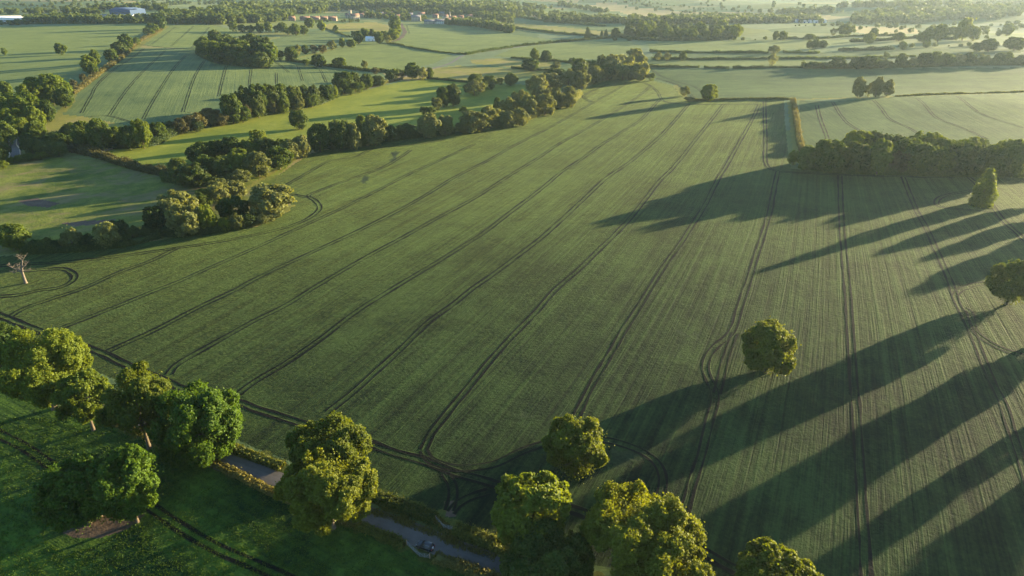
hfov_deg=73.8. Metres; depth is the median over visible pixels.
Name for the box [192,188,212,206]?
broadleaf tree
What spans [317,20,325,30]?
broadleaf tree
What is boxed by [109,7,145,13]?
warehouse
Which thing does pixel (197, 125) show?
shrub
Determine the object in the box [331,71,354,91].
broadleaf tree
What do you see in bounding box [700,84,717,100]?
broadleaf tree
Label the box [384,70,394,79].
broadleaf tree
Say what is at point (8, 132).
broadleaf tree
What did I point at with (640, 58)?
willow tree
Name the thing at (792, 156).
broadleaf tree
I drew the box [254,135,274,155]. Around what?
broadleaf tree
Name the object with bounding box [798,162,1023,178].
hedge
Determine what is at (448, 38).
crop field
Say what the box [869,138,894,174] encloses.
broadleaf tree
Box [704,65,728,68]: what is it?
hedge
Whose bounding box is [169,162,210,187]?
broadleaf tree
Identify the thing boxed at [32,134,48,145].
shrub
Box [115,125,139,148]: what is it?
broadleaf tree
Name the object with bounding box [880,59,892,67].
shrub
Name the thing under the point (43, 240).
shrub
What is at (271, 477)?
road
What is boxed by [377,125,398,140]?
broadleaf tree
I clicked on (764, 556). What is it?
broadleaf tree
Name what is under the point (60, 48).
broadleaf tree
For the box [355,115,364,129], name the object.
broadleaf tree
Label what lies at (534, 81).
willow tree
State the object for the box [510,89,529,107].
willow tree
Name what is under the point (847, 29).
broadleaf tree
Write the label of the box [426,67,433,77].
broadleaf tree
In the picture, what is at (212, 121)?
shrub
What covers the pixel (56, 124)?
pasture
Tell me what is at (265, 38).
broadleaf tree
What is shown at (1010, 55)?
broadleaf tree
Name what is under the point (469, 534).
hedge
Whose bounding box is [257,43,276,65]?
broadleaf tree
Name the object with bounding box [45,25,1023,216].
grass verge
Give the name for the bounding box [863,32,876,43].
broadleaf tree
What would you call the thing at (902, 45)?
broadleaf tree
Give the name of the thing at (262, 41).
broadleaf tree
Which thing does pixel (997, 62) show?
hedge
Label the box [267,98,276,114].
thorn shrub
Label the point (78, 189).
pasture
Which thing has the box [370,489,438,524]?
hedge
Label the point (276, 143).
broadleaf tree
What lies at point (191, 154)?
broadleaf tree
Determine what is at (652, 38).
hedge
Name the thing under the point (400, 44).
hedge
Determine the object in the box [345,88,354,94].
shrub
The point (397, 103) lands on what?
pasture
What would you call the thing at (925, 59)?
broadleaf tree
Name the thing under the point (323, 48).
thorn shrub
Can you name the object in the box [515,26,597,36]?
hedge
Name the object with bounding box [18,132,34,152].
broadleaf tree
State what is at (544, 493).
broadleaf tree
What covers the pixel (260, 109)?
broadleaf tree
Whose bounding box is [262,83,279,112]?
broadleaf tree
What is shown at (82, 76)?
thorn shrub
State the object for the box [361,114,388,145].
willow tree
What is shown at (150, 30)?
shrub
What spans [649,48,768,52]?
hedge
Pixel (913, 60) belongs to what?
shrub
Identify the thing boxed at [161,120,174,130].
shrub
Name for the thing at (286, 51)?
broadleaf tree
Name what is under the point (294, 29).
broadleaf tree
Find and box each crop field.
[0,24,147,93]
[0,79,1023,575]
[64,48,362,124]
[141,24,244,49]
[270,30,351,50]
[299,42,451,69]
[361,175,369,183]
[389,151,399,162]
[393,23,555,52]
[494,41,642,59]
[510,410,533,418]
[609,448,645,469]
[646,40,854,50]
[648,59,814,66]
[649,67,1023,98]
[652,47,1023,58]
[674,329,700,336]
[799,93,1023,161]
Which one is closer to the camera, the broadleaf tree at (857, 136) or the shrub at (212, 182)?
the shrub at (212, 182)
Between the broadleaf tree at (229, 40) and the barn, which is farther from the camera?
the barn
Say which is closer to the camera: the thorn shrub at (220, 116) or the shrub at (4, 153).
the shrub at (4, 153)
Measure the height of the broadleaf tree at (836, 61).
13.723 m
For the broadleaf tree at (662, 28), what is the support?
on the ground at (768, 30)
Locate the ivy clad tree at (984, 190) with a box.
[968,168,998,207]
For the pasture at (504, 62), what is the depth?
887.99 m
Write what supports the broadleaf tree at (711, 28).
on the ground at (768, 30)
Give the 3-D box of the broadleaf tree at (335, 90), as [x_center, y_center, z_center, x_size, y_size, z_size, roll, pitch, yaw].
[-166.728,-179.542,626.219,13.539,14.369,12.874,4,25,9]
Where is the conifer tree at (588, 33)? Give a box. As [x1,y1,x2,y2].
[584,27,591,37]
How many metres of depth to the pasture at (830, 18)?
1730.41 m
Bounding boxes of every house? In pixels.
[288,15,295,20]
[300,15,309,20]
[309,15,319,19]
[328,16,337,20]
[411,14,420,20]
[424,19,435,23]
[434,18,443,23]
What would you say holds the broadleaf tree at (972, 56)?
on the ground at (768, 30)
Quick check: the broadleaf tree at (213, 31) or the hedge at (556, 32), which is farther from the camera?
the hedge at (556, 32)
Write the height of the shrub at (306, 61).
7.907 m
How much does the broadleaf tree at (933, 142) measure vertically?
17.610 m
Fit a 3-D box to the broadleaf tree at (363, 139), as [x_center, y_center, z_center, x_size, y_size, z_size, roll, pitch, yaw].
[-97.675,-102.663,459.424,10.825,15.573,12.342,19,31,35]
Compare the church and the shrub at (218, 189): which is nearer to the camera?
the shrub at (218, 189)
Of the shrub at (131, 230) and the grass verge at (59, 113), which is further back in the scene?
the grass verge at (59, 113)
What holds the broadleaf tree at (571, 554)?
on the meadow
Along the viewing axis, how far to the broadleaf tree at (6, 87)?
585.50 m
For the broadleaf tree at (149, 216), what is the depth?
303.73 m
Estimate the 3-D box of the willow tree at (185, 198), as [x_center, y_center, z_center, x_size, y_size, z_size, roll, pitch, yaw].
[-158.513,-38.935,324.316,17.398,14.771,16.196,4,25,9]
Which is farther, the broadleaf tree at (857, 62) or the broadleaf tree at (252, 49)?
the broadleaf tree at (252, 49)
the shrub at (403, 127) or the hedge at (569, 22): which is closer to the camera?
the shrub at (403, 127)
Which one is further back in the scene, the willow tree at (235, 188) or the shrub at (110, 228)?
the willow tree at (235, 188)
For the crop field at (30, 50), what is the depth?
1003.82 m
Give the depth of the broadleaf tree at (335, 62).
816.65 m
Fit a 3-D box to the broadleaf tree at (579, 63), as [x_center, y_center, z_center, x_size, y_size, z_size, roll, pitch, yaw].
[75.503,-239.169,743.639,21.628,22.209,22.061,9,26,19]
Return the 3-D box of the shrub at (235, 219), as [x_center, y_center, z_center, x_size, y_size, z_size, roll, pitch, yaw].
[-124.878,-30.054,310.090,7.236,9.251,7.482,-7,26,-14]
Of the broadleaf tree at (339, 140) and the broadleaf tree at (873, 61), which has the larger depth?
the broadleaf tree at (873, 61)
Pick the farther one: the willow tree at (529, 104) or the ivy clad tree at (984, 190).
the willow tree at (529, 104)
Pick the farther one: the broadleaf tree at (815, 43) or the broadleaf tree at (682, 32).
the broadleaf tree at (682, 32)
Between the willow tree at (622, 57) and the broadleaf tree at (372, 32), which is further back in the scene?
the broadleaf tree at (372, 32)
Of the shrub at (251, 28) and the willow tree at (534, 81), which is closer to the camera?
the willow tree at (534, 81)
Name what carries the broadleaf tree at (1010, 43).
on the crop field at (915, 51)
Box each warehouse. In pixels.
[0,16,22,20]
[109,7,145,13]
[794,19,811,22]
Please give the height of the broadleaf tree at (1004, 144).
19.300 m
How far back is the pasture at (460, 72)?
802.34 m
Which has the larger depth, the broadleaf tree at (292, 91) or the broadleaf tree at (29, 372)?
the broadleaf tree at (292, 91)
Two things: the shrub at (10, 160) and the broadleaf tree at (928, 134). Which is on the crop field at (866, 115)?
the broadleaf tree at (928, 134)
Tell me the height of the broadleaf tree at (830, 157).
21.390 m
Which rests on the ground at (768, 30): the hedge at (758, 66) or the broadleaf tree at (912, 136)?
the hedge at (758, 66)
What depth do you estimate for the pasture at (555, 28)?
1429.09 m
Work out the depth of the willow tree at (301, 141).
428.29 m
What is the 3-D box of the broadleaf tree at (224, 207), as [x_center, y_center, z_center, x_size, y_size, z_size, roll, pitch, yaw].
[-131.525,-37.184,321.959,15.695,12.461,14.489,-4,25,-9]
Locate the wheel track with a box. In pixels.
[0,25,1023,575]
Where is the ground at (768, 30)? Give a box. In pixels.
[0,0,1023,575]
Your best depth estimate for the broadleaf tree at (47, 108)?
519.59 m
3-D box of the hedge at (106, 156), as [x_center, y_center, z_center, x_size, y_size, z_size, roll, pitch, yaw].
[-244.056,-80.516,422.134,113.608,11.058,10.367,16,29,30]
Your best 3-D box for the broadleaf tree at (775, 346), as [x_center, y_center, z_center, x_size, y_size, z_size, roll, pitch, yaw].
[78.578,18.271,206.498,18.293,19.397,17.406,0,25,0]
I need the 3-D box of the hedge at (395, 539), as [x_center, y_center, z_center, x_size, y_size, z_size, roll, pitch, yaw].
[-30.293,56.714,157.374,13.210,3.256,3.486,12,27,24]
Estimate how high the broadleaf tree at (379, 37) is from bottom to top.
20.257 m
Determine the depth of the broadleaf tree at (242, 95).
540.87 m
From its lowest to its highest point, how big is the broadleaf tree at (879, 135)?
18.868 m
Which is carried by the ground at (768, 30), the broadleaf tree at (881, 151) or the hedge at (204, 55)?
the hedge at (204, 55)
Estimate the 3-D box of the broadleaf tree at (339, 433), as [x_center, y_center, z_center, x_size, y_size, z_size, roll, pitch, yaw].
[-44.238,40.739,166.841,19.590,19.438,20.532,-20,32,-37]
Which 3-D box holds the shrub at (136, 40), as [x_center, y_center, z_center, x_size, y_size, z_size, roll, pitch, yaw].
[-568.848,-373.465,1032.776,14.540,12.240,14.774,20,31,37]
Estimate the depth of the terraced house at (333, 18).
1644.82 m
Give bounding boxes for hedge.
[6,21,151,23]
[8,153,52,161]
[17,228,161,254]
[37,130,59,139]
[64,87,347,148]
[66,143,167,175]
[72,28,162,93]
[139,208,279,237]
[158,167,238,186]
[194,46,269,67]
[210,459,288,503]
[217,440,285,470]
[285,57,403,72]
[312,126,456,149]
[325,28,352,36]
[343,77,402,94]
[355,520,405,548]
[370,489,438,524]
[387,41,434,51]
[426,77,467,82]
[431,551,500,575]
[434,50,463,54]
[451,521,512,556]
[454,89,582,128]
[464,46,512,54]
[510,56,568,62]
[511,36,612,46]
[511,66,549,70]
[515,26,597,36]
[520,15,605,25]
[572,75,644,87]
[613,33,736,40]
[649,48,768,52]
[649,63,699,67]
[651,56,794,59]
[693,96,790,100]
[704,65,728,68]
[732,64,802,68]
[778,32,893,38]
[782,50,819,52]
[790,55,915,58]
[790,97,805,151]
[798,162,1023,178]
[801,57,1023,68]
[838,45,894,50]
[849,34,954,41]
[895,90,1023,96]
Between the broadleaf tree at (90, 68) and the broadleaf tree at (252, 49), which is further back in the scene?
the broadleaf tree at (252, 49)
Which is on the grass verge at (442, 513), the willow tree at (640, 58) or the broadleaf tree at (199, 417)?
the broadleaf tree at (199, 417)
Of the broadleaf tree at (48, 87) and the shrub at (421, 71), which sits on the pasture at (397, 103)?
the shrub at (421, 71)
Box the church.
[348,10,359,18]
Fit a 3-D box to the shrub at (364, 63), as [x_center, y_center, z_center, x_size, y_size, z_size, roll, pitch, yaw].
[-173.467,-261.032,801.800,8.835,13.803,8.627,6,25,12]
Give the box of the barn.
[365,36,374,40]
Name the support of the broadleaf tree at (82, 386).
on the meadow
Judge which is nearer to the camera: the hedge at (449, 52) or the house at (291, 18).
the hedge at (449, 52)
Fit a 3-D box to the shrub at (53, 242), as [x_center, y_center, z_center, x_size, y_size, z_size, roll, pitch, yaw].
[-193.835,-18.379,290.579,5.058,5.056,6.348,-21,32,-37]
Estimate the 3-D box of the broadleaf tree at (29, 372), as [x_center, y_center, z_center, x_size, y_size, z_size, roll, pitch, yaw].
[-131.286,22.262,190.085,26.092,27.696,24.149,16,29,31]
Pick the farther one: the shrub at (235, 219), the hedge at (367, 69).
the hedge at (367, 69)
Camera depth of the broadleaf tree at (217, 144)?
428.54 m
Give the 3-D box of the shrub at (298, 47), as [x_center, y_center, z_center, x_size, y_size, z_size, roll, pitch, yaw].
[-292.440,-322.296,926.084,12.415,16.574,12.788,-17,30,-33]
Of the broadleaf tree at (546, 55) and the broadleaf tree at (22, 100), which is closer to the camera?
the broadleaf tree at (22, 100)
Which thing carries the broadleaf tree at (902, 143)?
on the crop field at (866, 115)
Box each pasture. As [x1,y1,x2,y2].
[0,157,277,254]
[45,115,124,133]
[108,79,561,181]
[326,22,388,31]
[433,65,544,80]
[470,58,561,68]
[513,23,610,35]
[591,2,686,16]
[821,15,850,20]
[856,26,918,33]
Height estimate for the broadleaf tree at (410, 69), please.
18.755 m
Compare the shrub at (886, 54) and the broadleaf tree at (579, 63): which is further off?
the shrub at (886, 54)
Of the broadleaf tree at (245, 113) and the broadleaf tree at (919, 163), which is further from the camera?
the broadleaf tree at (245, 113)
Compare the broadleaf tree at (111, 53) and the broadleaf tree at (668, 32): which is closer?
the broadleaf tree at (111, 53)
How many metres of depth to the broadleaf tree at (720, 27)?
1210.27 m
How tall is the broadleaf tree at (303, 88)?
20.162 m
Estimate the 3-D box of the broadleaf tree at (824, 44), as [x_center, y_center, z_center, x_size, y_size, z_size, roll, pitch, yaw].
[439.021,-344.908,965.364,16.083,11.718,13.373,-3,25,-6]
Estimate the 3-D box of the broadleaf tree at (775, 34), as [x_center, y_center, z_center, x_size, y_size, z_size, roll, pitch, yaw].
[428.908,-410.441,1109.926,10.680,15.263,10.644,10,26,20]
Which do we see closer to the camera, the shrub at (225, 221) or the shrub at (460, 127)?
the shrub at (225, 221)
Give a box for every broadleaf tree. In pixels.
[0,81,13,94]
[0,92,12,109]
[0,107,25,123]
[0,121,17,144]
[0,222,31,250]
[0,321,20,364]
[0,327,93,410]
[2,90,39,115]
[9,117,28,138]
[15,81,46,100]
[18,105,46,128]
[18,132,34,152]
[22,120,47,136]
[23,73,73,105]
[30,449,105,533]
[38,100,55,121]
[42,84,60,105]
[50,368,113,430]
[51,87,73,107]
[53,43,67,54]
[58,122,81,135]
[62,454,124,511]
[68,120,88,145]
[80,54,97,71]
[82,443,163,523]
[84,118,112,150]
[86,64,98,73]
[89,49,100,63]
[94,360,171,449]
[103,48,118,61]
[105,219,128,234]
[110,41,128,55]
[110,126,124,142]
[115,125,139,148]
[117,33,133,46]
[130,118,152,148]
[141,205,166,229]
[143,379,245,468]
[145,23,159,30]
[149,122,168,137]
[152,14,166,28]
[166,155,186,173]
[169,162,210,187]
[184,140,216,161]
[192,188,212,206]
[193,36,208,47]
[194,154,216,175]
[196,40,207,52]
[197,204,216,230]
[204,139,227,157]
[205,29,220,40]
[206,40,217,50]
[207,156,231,176]
[208,33,222,41]
[208,41,230,63]
[215,195,249,217]
[218,36,239,45]
[219,93,242,123]
[219,136,243,158]
[220,33,232,38]
[224,44,248,60]
[228,148,246,165]
[232,152,249,170]
[233,39,249,49]
[233,105,250,122]
[234,85,254,112]
[236,51,251,62]
[239,138,259,155]
[240,33,256,40]
[247,37,260,45]
[248,35,269,41]
[248,42,263,55]
[248,83,268,112]
[248,129,266,138]
[249,95,265,117]
[250,51,269,67]
[253,39,275,47]
[254,22,263,32]
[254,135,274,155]
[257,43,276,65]
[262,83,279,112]
[263,22,271,31]
[266,146,293,169]
[269,42,278,61]
[271,444,378,536]
[273,138,286,145]
[275,83,290,104]
[277,22,286,32]
[277,95,289,113]
[283,46,297,58]
[283,410,374,476]
[285,85,301,105]
[288,23,300,35]
[288,110,308,129]
[298,84,309,99]
[299,25,308,34]
[301,44,309,53]
[304,18,314,27]
[304,93,317,106]
[306,123,330,152]
[307,84,322,104]
[308,54,326,66]
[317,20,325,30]
[318,85,333,100]
[327,119,350,149]
[329,84,337,96]
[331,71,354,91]
[332,57,345,66]
[338,38,344,47]
[346,39,356,47]
[350,70,359,89]
[353,30,363,43]
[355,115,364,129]
[360,73,373,89]
[361,28,369,38]
[361,127,374,145]
[368,29,375,35]
[371,75,384,86]
[374,31,383,43]
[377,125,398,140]
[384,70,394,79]
[386,29,399,40]
[388,15,400,27]
[390,23,400,32]
[403,62,419,78]
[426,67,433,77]
[436,86,449,106]
[445,83,461,105]
[462,79,485,95]
[467,73,481,82]
[482,75,497,89]
[490,470,571,546]
[493,97,499,108]
[498,515,595,575]
[504,73,518,85]
[521,58,539,70]
[529,48,538,60]
[539,50,552,61]
[541,410,614,483]
[543,68,565,82]
[571,58,591,71]
[577,479,707,575]
[581,60,599,74]
[596,54,605,65]
[600,64,616,80]
[611,27,620,34]
[623,24,635,35]
[625,20,637,28]
[636,20,647,27]
[636,27,642,35]
[641,26,651,37]
[641,544,715,575]
[646,20,656,28]
[648,30,655,37]
[653,26,660,36]
[656,20,669,26]
[657,25,669,37]
[663,27,674,37]
[674,27,681,36]
[679,28,687,37]
[679,51,687,60]
[686,28,698,40]
[697,23,707,35]
[700,28,710,36]
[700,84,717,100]
[708,25,714,34]
[709,20,716,25]
[712,29,721,36]
[713,25,724,31]
[715,19,728,28]
[721,28,732,36]
[728,24,741,38]
[734,536,823,575]
[740,316,801,377]
[772,31,778,39]
[777,31,787,39]
[787,150,798,165]
[797,145,819,169]
[804,34,816,39]
[806,40,812,47]
[811,39,820,48]
[814,139,848,172]
[819,40,829,47]
[829,57,846,66]
[837,23,856,34]
[840,140,871,171]
[841,130,874,145]
[849,56,866,68]
[862,129,890,143]
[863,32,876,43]
[863,55,882,68]
[869,28,878,34]
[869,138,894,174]
[889,133,908,149]
[892,32,905,40]
[893,137,924,158]
[895,53,907,66]
[898,41,907,49]
[902,143,940,175]
[903,135,924,148]
[915,130,940,142]
[916,29,934,42]
[917,52,934,65]
[924,135,947,147]
[928,145,956,172]
[931,23,949,41]
[932,51,943,63]
[934,138,963,148]
[942,53,956,64]
[946,26,956,35]
[949,141,986,175]
[954,28,961,39]
[956,17,976,40]
[960,136,981,157]
[963,52,977,63]
[969,27,981,40]
[970,42,983,51]
[979,138,989,147]
[981,144,1011,173]
[982,37,999,51]
[984,258,1023,304]
[985,139,1013,158]
[994,52,1007,60]
[1001,51,1014,58]
[1002,23,1014,35]
[1002,138,1023,177]
[1003,36,1023,50]
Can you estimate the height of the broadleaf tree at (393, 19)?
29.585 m
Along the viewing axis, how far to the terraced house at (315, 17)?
1619.20 m
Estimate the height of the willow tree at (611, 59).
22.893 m
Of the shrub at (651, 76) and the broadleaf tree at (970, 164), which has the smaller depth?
the broadleaf tree at (970, 164)
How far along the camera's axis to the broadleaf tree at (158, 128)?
472.09 m
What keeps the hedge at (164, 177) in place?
on the pasture at (78, 189)
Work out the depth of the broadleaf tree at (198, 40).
923.22 m
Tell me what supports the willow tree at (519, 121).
on the crop field at (944, 489)
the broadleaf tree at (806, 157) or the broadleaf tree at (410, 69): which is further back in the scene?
the broadleaf tree at (410, 69)
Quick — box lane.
[364,46,521,89]
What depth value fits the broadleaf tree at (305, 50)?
948.49 m
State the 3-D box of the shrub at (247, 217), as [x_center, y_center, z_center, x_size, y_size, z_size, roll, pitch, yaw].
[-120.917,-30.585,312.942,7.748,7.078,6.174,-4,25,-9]
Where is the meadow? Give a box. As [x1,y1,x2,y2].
[0,391,464,575]
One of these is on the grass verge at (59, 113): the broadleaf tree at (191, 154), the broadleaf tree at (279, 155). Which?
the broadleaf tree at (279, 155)
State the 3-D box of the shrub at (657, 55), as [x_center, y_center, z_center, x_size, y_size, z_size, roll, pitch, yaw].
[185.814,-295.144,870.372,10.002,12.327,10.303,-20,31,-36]
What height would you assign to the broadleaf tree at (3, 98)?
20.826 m
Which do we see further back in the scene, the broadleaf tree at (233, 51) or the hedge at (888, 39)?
the hedge at (888, 39)
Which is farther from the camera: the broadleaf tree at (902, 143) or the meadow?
the broadleaf tree at (902, 143)
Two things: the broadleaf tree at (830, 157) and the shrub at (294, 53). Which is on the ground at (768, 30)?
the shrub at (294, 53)
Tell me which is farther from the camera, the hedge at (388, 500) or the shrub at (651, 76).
the shrub at (651, 76)
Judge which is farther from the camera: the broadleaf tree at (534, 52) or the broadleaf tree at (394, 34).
the broadleaf tree at (394, 34)
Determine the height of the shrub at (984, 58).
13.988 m
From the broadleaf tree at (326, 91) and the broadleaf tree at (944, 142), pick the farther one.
the broadleaf tree at (326, 91)
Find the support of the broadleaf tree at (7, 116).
on the ground at (768, 30)
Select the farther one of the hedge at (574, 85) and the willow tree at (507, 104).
the hedge at (574, 85)
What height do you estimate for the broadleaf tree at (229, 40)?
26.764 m
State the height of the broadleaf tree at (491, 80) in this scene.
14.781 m
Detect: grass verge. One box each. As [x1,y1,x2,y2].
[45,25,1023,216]
[114,426,604,575]
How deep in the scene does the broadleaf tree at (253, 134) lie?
460.40 m
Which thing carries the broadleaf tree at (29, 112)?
on the ground at (768, 30)
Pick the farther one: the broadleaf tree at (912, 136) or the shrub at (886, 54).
the shrub at (886, 54)
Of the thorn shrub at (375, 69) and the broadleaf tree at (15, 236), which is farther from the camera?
the thorn shrub at (375, 69)
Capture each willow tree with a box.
[155,197,181,226]
[156,189,198,206]
[164,203,200,237]
[226,180,247,197]
[242,151,271,176]
[247,182,296,217]
[279,139,300,159]
[292,135,310,157]
[344,122,361,149]
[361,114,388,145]
[416,113,442,137]
[438,114,453,134]
[457,110,489,132]
[480,105,500,120]
[496,110,515,127]
[498,96,518,112]
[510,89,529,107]
[511,108,529,125]
[519,94,538,114]
[525,74,548,92]
[531,85,551,98]
[536,93,556,115]
[544,72,562,87]
[551,87,562,108]
[560,68,575,84]
[561,86,576,104]
[561,92,576,107]
[573,69,590,88]
[587,65,604,83]
[604,54,621,65]
[613,63,631,79]
[618,54,626,61]
[621,55,636,64]
[626,48,642,62]
[627,65,640,79]
[632,61,649,80]
[635,54,647,63]
[852,76,866,96]
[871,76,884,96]
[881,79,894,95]
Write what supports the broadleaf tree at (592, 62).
on the ground at (768, 30)
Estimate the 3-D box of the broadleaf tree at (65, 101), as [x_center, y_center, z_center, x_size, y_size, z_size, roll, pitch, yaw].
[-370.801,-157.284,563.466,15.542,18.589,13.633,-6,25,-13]
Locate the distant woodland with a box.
[0,0,1023,47]
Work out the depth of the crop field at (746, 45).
1045.18 m
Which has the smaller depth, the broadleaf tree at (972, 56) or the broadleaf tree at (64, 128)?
the broadleaf tree at (64, 128)
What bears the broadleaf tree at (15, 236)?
on the pasture at (78, 189)
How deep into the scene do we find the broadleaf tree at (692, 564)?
137.47 m
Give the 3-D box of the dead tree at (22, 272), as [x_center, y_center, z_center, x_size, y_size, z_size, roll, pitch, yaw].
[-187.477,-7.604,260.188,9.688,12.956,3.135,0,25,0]
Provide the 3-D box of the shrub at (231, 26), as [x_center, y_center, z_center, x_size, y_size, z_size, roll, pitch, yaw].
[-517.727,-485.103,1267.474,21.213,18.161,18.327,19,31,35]
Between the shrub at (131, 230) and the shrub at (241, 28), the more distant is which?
the shrub at (241, 28)
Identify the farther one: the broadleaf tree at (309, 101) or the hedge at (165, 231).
the broadleaf tree at (309, 101)
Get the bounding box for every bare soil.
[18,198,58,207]
[53,507,147,538]
[62,219,115,226]
[390,24,406,41]
[444,501,455,516]
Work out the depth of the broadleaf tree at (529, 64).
801.26 m
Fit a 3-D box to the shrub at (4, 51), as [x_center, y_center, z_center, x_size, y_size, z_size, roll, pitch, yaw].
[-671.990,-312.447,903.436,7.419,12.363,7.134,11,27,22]
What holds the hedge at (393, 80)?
on the ground at (768, 30)
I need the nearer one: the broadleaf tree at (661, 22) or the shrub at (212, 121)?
the shrub at (212, 121)
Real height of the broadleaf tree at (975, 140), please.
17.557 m
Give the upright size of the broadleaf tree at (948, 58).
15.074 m
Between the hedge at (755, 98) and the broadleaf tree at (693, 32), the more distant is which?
the broadleaf tree at (693, 32)
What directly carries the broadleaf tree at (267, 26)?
on the ground at (768, 30)
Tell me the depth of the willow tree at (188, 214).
299.00 m
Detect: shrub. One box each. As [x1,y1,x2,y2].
[0,137,11,158]
[0,148,8,161]
[0,160,8,168]
[1,48,7,55]
[7,157,13,163]
[13,154,23,162]
[21,138,36,153]
[22,153,33,161]
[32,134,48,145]
[36,237,51,246]
[47,133,66,144]
[50,240,60,247]
[58,227,83,245]
[69,79,76,86]
[78,73,86,80]
[78,232,96,245]
[88,221,121,246]
[123,225,138,236]
[133,37,141,43]
[142,27,154,34]
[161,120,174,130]
[168,118,189,133]
[182,112,207,129]
[190,120,203,131]
[198,108,220,120]
[207,180,230,203]
[208,113,217,125]
[208,178,227,195]
[214,113,228,125]
[218,217,230,231]
[225,169,251,184]
[227,22,237,31]
[228,212,245,229]
[237,24,246,32]
[241,214,254,227]
[245,25,254,31]
[254,212,275,222]
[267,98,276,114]
[272,25,278,31]
[277,50,283,59]
[283,27,289,34]
[288,51,298,59]
[291,95,304,110]
[293,44,301,54]
[301,59,309,65]
[309,45,317,52]
[317,45,326,52]
[326,40,336,49]
[332,25,338,32]
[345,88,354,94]
[353,81,364,92]
[361,60,367,69]
[371,67,379,73]
[384,35,391,42]
[392,69,399,77]
[396,122,416,138]
[397,72,406,77]
[417,67,427,79]
[419,106,427,114]
[428,106,436,113]
[431,97,441,109]
[455,122,467,132]
[458,106,466,113]
[496,78,503,84]
[550,61,560,68]
[648,72,654,80]
[654,52,661,60]
[663,52,671,60]
[680,86,689,95]
[683,96,694,101]
[767,53,778,64]
[768,45,780,53]
[807,61,819,67]
[818,62,832,68]
[830,28,837,34]
[864,83,873,96]
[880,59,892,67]
[882,51,889,58]
[887,150,911,174]
[908,57,918,66]
[956,53,966,61]
[977,54,991,63]
[1009,54,1023,64]
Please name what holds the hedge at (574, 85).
on the ground at (768, 30)
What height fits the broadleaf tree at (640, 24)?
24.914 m
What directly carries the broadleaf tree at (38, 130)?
on the ground at (768, 30)
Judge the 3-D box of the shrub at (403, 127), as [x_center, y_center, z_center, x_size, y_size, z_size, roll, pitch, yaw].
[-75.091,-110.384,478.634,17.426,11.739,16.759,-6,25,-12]
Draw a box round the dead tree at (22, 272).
[9,254,31,283]
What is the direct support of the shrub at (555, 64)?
on the pasture at (460, 72)
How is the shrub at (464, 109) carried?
on the pasture at (397, 103)
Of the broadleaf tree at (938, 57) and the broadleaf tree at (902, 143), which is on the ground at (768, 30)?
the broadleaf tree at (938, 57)
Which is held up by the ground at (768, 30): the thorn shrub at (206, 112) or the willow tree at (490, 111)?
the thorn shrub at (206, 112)
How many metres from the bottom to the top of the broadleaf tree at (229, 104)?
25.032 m
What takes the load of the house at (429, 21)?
on the crop field at (448, 38)
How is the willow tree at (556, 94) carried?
on the grass verge at (59, 113)
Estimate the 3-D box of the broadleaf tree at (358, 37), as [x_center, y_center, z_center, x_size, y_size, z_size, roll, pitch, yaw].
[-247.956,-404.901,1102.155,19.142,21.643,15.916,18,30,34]
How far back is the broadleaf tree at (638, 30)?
1204.40 m
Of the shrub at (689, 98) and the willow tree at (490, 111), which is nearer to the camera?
the willow tree at (490, 111)
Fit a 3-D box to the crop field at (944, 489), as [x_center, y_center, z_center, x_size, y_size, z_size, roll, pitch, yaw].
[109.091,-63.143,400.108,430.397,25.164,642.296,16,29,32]
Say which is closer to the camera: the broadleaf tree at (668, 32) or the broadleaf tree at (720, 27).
the broadleaf tree at (668, 32)
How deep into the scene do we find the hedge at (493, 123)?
538.72 m
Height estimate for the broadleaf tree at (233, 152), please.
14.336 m
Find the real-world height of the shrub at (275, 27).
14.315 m
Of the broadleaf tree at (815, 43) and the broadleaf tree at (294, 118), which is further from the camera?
the broadleaf tree at (815, 43)
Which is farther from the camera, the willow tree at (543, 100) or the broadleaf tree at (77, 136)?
the willow tree at (543, 100)
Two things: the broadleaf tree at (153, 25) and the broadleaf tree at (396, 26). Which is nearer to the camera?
the broadleaf tree at (153, 25)
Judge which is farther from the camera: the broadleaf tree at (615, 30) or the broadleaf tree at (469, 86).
the broadleaf tree at (615, 30)
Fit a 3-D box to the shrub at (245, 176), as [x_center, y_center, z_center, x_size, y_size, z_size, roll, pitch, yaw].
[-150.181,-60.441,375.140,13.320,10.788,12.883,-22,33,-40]
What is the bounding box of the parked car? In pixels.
[416,540,434,552]
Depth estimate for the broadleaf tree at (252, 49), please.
799.29 m
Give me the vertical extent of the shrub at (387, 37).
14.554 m
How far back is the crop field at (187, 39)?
1193.24 m
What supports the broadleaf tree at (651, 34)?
on the ground at (768, 30)
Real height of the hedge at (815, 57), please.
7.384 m
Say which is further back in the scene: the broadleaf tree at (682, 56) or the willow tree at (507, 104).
the broadleaf tree at (682, 56)
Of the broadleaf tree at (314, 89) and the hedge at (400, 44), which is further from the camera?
the hedge at (400, 44)
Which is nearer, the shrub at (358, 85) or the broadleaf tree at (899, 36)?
the shrub at (358, 85)
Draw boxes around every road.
[1,137,19,167]
[76,397,510,574]
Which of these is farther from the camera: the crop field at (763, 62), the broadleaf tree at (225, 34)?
the broadleaf tree at (225, 34)

